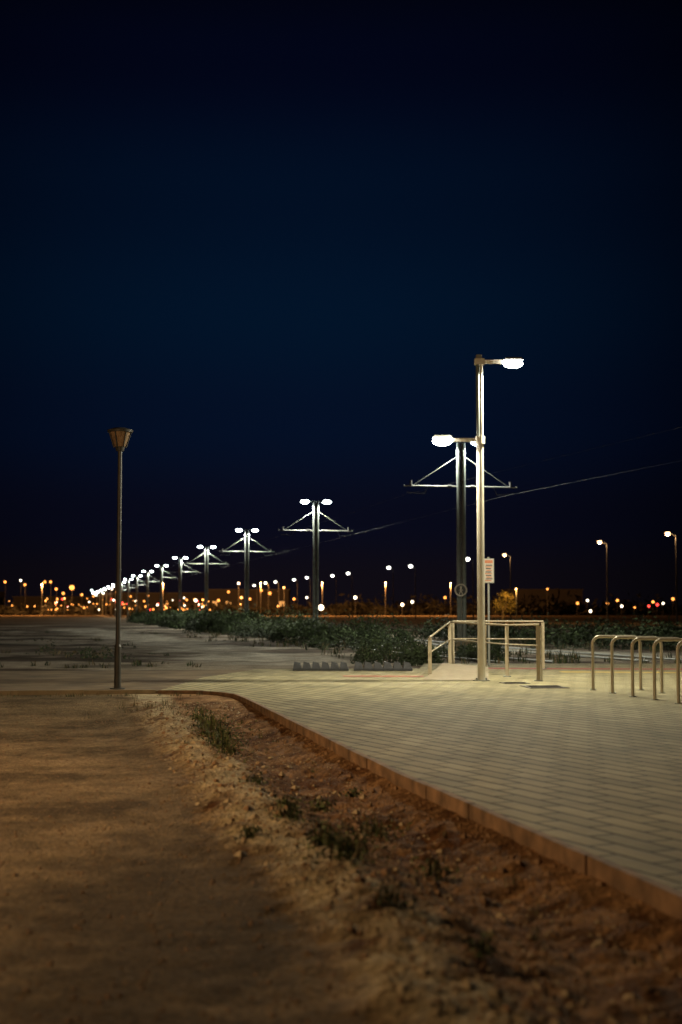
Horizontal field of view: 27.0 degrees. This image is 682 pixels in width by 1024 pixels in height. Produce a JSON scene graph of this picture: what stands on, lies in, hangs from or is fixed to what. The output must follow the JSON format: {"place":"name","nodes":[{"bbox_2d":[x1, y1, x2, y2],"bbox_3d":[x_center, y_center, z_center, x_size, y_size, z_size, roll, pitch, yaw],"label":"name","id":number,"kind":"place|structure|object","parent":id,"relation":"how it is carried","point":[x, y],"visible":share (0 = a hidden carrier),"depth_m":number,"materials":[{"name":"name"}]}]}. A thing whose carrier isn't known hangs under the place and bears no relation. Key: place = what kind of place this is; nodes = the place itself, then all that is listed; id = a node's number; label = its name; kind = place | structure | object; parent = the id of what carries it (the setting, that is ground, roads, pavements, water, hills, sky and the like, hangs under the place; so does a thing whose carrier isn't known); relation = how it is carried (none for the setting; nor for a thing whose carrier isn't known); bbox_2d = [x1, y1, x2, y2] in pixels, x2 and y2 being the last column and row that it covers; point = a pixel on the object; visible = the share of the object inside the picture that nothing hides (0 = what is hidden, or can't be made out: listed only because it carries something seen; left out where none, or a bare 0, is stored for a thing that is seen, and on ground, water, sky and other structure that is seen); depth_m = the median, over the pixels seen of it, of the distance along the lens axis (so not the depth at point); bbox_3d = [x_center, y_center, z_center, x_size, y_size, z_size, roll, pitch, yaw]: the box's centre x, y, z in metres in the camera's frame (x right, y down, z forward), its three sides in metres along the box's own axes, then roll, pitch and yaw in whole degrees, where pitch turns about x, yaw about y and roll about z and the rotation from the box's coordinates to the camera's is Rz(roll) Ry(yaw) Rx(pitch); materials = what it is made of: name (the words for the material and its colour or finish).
{"place":"outdoors","nodes":[
{"label":"outdoors","id":0,"kind":"place"},
{"bbox_2d":[0,611,681,1023],"bbox_3d":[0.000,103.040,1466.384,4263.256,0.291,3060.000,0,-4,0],"label":"ground","id":1,"kind":"structure","parent":0,"point":[178,989],"depth_m":8.15,"materials":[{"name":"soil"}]},
{"bbox_2d":[0,592,5,606],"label":"distant warehouse","id":2,"kind":"structure","parent":1,"relation":"on","point":[1,598],"depth_m":524.56,"materials":[{"name":"paint"}]},
{"bbox_2d":[12,596,107,613],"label":"distant warehouse","id":3,"kind":"structure","parent":1,"relation":"on","point":[33,600],"depth_m":490.04,"materials":[{"name":"paint"}]},
{"bbox_2d":[0,689,155,694],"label":"path edging","id":4,"kind":"object","parent":1,"relation":"on","point":[47,692],"visible":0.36,"depth_m":24.65,"materials":[{"name":"concrete"}]},
{"bbox_2d":[98,589,105,615],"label":"catenary pole","id":5,"kind":"object","parent":1,"relation":"on","point":[102,614],"visible":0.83,"depth_m":416.47,"materials":[{"name":"grey metal"}]},
{"bbox_2d":[99,588,109,615],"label":"catenary pole","id":6,"kind":"object","parent":1,"relation":"on","point":[106,599],"visible":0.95,"depth_m":388.42,"materials":[{"name":"grey metal"}]},
{"bbox_2d":[106,584,124,616],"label":"catenary pole","id":7,"kind":"object","parent":1,"relation":"on","point":[115,600],"visible":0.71,"depth_m":332.06,"materials":[{"name":"grey metal"}]},
{"bbox_2d":[112,582,124,617],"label":"catenary pole","id":8,"kind":"object","parent":1,"relation":"on","point":[121,599],"visible":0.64,"depth_m":303.96,"materials":[{"name":"grey metal"}]},
{"bbox_2d":[0,669,254,693],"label":"footpath","id":9,"kind":"structure","parent":1,"relation":"on","point":[157,680],"depth_m":29.41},
{"bbox_2d":[107,427,132,689],"bbox_3d":[-4.000,0.824,25.604,0.470,4.700,0.470,0,-4,0],"label":"lantern street lamp","id":10,"kind":"object","parent":9,"relation":"on","point":[120,437],"visible":1,"depth_m":25.58,"materials":[{"name":"black metal"}]},
{"bbox_2d":[121,579,138,617],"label":"catenary pole","id":11,"kind":"object","parent":1,"relation":"on","point":[128,595],"visible":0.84,"depth_m":275.87,"materials":[{"name":"grey metal"}]},
{"bbox_2d":[127,575,147,611],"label":"catenary pole","id":12,"kind":"object","parent":1,"relation":"on","point":[137,590],"visible":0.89,"depth_m":247.79,"materials":[{"name":"grey metal"}]},
{"bbox_2d":[134,570,159,613],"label":"catenary pole","id":13,"kind":"object","parent":1,"relation":"on","point":[147,592],"visible":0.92,"depth_m":219.65,"materials":[{"name":"grey metal"}]},
{"bbox_2d":[107,593,204,609],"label":"distant warehouse","id":14,"kind":"structure","parent":1,"relation":"on","point":[153,598],"depth_m":469.15,"materials":[{"name":"paint"}]},
{"bbox_2d":[146,565,176,611],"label":"catenary pole","id":15,"kind":"object","parent":1,"relation":"on","point":[161,588],"visible":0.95,"depth_m":191.53,"materials":[{"name":"grey metal"}]},
{"bbox_2d":[169,557,196,610],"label":"catenary pole","id":16,"kind":"object","parent":1,"relation":"on","point":[179,586],"visible":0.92,"depth_m":163.38,"materials":[{"name":"grey metal"}]},
{"bbox_2d":[184,545,225,612],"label":"catenary pole","id":17,"kind":"object","parent":1,"relation":"on","point":[206,595],"visible":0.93,"depth_m":135.21,"materials":[{"name":"grey metal"}]},
{"bbox_2d":[41,582,450,615],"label":"distant road lamps","id":18,"kind":"object","parent":1,"relation":"on","point":[385,598],"visible":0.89,"depth_m":389.06,"materials":[{"name":"metal"}]},
{"bbox_2d":[219,528,273,612],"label":"catenary pole","id":19,"kind":"object","parent":1,"relation":"on","point":[246,586],"visible":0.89,"depth_m":107.10,"materials":[{"name":"grey metal"}]},
{"bbox_2d":[208,589,291,614],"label":"distant warehouse","id":20,"kind":"structure","parent":1,"relation":"on","point":[214,595],"depth_m":461.19,"materials":[{"name":"paint"}]},
{"bbox_2d":[264,582,268,615],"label":"road lamp","id":21,"kind":"object","parent":1,"relation":"on","point":[268,595],"visible":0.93,"depth_m":384.29,"materials":[{"name":"metal"}]},
{"bbox_2d":[274,581,278,615],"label":"road lamp","id":22,"kind":"object","parent":1,"relation":"on","point":[278,596],"visible":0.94,"depth_m":369.32,"materials":[{"name":"metal"}]},
{"bbox_2d":[293,579,297,614],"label":"road lamp","id":23,"kind":"object","parent":1,"relation":"on","point":[297,598],"visible":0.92,"depth_m":349.34,"materials":[{"name":"metal"}]},
{"bbox_2d":[278,499,352,628],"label":"catenary pole","id":24,"kind":"object","parent":1,"relation":"on","point":[315,530],"visible":0.9,"depth_m":78.97,"materials":[{"name":"grey metal"}]},
{"bbox_2d":[4,579,673,615],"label":"distant town lights","id":25,"kind":"object","parent":1,"relation":"on","point":[71,587],"visible":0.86,"depth_m":368.85,"materials":[{"name":"orange"}]},
{"bbox_2d":[0,629,680,667],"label":"grass","id":26,"kind":"structure","parent":1,"relation":"on","point":[559,660],"depth_m":48.94,"materials":[{"name":"green plant"}]},
{"bbox_2d":[0,690,681,976],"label":"weeds","id":27,"kind":"object","parent":1,"relation":"on","point":[220,733],"visible":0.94,"depth_m":9.19,"materials":[{"name":"green plant"}]},
{"bbox_2d":[0,588,681,615],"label":"distant tree line","id":28,"kind":"object","parent":1,"relation":"on","point":[426,608],"visible":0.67,"depth_m":421.80,"materials":[{"name":"green plant"}]},
{"bbox_2d":[35,604,681,665],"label":"shrubs","id":29,"kind":"object","parent":1,"relation":"on","point":[370,635],"visible":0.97,"depth_m":61.96,"materials":[{"name":"green plant"}]},
{"bbox_2d":[94,615,681,663],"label":"tram rails","id":30,"kind":"object","parent":1,"relation":"on","point":[583,656],"visible":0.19,"depth_m":44.96,"materials":[{"name":"metal"}]},
{"bbox_2d":[386,566,393,617],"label":"road lamp","id":31,"kind":"object","parent":1,"relation":"on","point":[388,567],"visible":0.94,"depth_m":254.55,"materials":[{"name":"metal"}]},
{"bbox_2d":[409,565,415,618],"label":"road lamp","id":32,"kind":"object","parent":1,"relation":"on","point":[410,566],"visible":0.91,"depth_m":242.63,"materials":[{"name":"metal"}]},
{"bbox_2d":[158,690,681,920],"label":"kerb","id":33,"kind":"structure","parent":1,"relation":"on","point":[661,897],"depth_m":9.40,"materials":[{"name":"concrete"}]},
{"bbox_2d":[404,442,516,650],"bbox_3d":[4.300,1.181,50.840,4.199,7.665,0.600,1,-4,-11],"label":"catenary pole","id":34,"kind":"object","parent":1,"relation":"on","point":[460,486],"visible":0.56,"depth_m":50.83,"materials":[{"name":"grey metal"}]},
{"bbox_2d":[104,427,680,593],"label":"overhead wires","id":35,"kind":"object","parent":34,"relation":"attached to","point":[471,504],"visible":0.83,"depth_m":47.19,"materials":[{"name":"grey metal"}]},
{"bbox_2d":[455,584,466,647],"bbox_3d":[4.230,3.753,50.150,0.437,2.439,0.081,0,-4,0],"label":"pedestrian sign","id":36,"kind":"object","parent":1,"relation":"on","point":[460,590],"visible":0.92,"depth_m":50.18,"materials":[{"name":"grey metal"}]},
{"bbox_2d":[466,557,473,619],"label":"road lamp","id":37,"kind":"object","parent":1,"relation":"on","point":[467,558],"visible":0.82,"depth_m":209.66,"materials":[{"name":"metal"}]},
{"bbox_2d":[490,589,518,619],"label":"tree","id":38,"kind":"object","parent":1,"relation":"on","point":[502,609],"visible":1,"depth_m":171.44,"materials":[{"name":"green plant"}]},
{"bbox_2d":[501,553,511,619],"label":"road lamp","id":39,"kind":"object","parent":1,"relation":"on","point":[504,554],"visible":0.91,"depth_m":194.75,"materials":[{"name":"metal"}]},
{"bbox_2d":[515,588,516,619],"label":"path lamp","id":40,"kind":"object","parent":1,"relation":"on","point":[516,603],"visible":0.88,"depth_m":168.58,"materials":[{"name":"metal"}]},
{"bbox_2d":[500,589,583,614],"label":"distant warehouse","id":41,"kind":"structure","parent":1,"relation":"on","point":[540,593],"depth_m":459.23,"materials":[{"name":"paint"}]},
{"bbox_2d":[596,540,608,622],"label":"road lamp","id":42,"kind":"object","parent":1,"relation":"on","point":[599,541],"visible":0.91,"depth_m":158.88,"materials":[{"name":"metal"}]},
{"bbox_2d":[663,531,677,624],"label":"road lamp","id":43,"kind":"object","parent":1,"relation":"on","point":[667,533],"visible":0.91,"depth_m":140.85,"materials":[{"name":"metal"}]},
{"bbox_2d":[0,0,681,610],"label":"sky","id":44,"kind":"structure","parent":0,"point":[276,246],"materials":[{"name":"blue"}]},
{"bbox_2d":[162,664,681,891],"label":"paved plaza","id":45,"kind":"structure","parent":0,"point":[578,763],"depth_m":15.71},
{"bbox_2d":[293,661,348,670],"bbox_3d":[-0.470,3.590,33.141,1.300,0.205,0.380,0,-4,0],"label":"rubber kerb block row","id":46,"kind":"object","parent":45,"relation":"on","point":[297,666],"visible":1,"depth_m":32.97,"materials":[{"name":"black rubber"}]},
{"bbox_2d":[354,662,412,670],"bbox_3d":[0.980,3.590,33.141,1.360,0.205,0.380,0,-4,0],"label":"rubber kerb block row","id":47,"kind":"object","parent":45,"relation":"on","point":[387,666],"visible":1,"depth_m":32.97,"materials":[{"name":"black rubber"}]},
{"bbox_2d":[426,621,450,676],"bbox_3d":[2.240,3.046,32.016,0.168,1.144,4.707,-1,-4,10],"label":"handrail","id":48,"kind":"object","parent":45,"relation":"on","point":[430,650],"visible":0.86,"depth_m":30.95,"materials":[{"name":"metal"}]},
{"bbox_2d":[423,663,488,679],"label":"access ramp","id":49,"kind":"structure","parent":45,"relation":"on","point":[445,671],"depth_m":30.07,"materials":[{"name":"concrete"}]},
{"bbox_2d":[432,354,523,680],"bbox_3d":[2.760,0.093,28.562,1.840,6.560,0.336,0,-4,0],"label":"street lamp","id":50,"kind":"object","parent":45,"relation":"on","point":[479,363],"visible":1,"depth_m":28.54,"materials":[{"name":"metal"}]},
{"bbox_2d":[484,557,493,665],"bbox_3d":[3.730,2.509,35.879,0.270,2.750,0.125,0,-4,0],"label":"tram stop sign","id":51,"kind":"object","parent":45,"relation":"on","point":[489,569],"visible":0.98,"depth_m":35.90,"materials":[{"name":"metal"}]},
{"bbox_2d":[451,621,542,680],"bbox_3d":[3.280,3.001,31.365,0.208,1.144,6.472,1,-4,-11],"label":"handrail","id":52,"kind":"object","parent":45,"relation":"on","point":[538,634],"visible":0.91,"depth_m":30.13,"materials":[{"name":"metal"}]},
{"bbox_2d":[453,620,546,668],"bbox_3d":[3.785,3.199,34.361,2.337,1.164,0.146,-1,-4,11],"label":"handrail","id":53,"kind":"object","parent":45,"relation":"on","point":[543,648],"visible":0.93,"depth_m":34.27,"materials":[{"name":"metal"}]},
{"bbox_2d":[343,668,681,676],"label":"red tactile strip","id":54,"kind":"object","parent":45,"relation":"on","point":[535,668],"visible":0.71,"depth_m":34.29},
{"bbox_2d":[499,682,529,683],"bbox_3d":[3.350,3.296,27.438,0.500,0.018,0.500,0,-4,-6],"label":"manhole cover","id":55,"kind":"object","parent":45,"relation":"on","point":[514,682],"visible":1,"depth_m":27.40,"materials":[{"name":"metal"}]},
{"bbox_2d":[519,685,567,688],"bbox_3d":[3.720,3.199,26.041,0.720,0.018,0.900,0,-4,-6],"label":"manhole cover","id":56,"kind":"object","parent":45,"relation":"on","point":[540,686],"visible":1,"depth_m":26.01,"materials":[{"name":"metal"}]},
{"bbox_2d":[590,635,643,689],"bbox_3d":[4.860,2.655,25.076,0.960,0.966,0.120,0,-4,0],"label":"bike rack","id":57,"kind":"object","parent":45,"relation":"on","point":[592,660],"visible":0.82,"depth_m":25.06,"materials":[{"name":"metal"}]},
{"bbox_2d":[559,671,681,672],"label":"yellow tactile strip","id":58,"kind":"object","parent":45,"relation":"on","point":[614,672],"visible":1,"depth_m":32.08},
{"bbox_2d":[609,636,664,692],"bbox_3d":[5.020,2.590,24.129,0.960,0.966,0.120,0,-4,0],"label":"bike rack","id":59,"kind":"object","parent":45,"relation":"on","point":[614,639],"visible":0.82,"depth_m":24.11,"materials":[{"name":"metal"}]},
{"bbox_2d":[629,637,681,696],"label":"bike rack","id":60,"kind":"object","parent":45,"relation":"on","point":[632,659],"visible":0.76,"depth_m":23.17,"materials":[{"name":"metal"}]},
{"bbox_2d":[651,638,681,699],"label":"bike rack","id":61,"kind":"object","parent":45,"relation":"on","point":[656,642],"visible":1,"depth_m":22.33,"materials":[{"name":"metal"}]},
{"bbox_2d":[675,640,681,703],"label":"bike rack","id":62,"kind":"object","parent":45,"relation":"on","point":[679,644],"visible":1,"depth_m":21.42,"materials":[{"name":"metal"}]}
]}

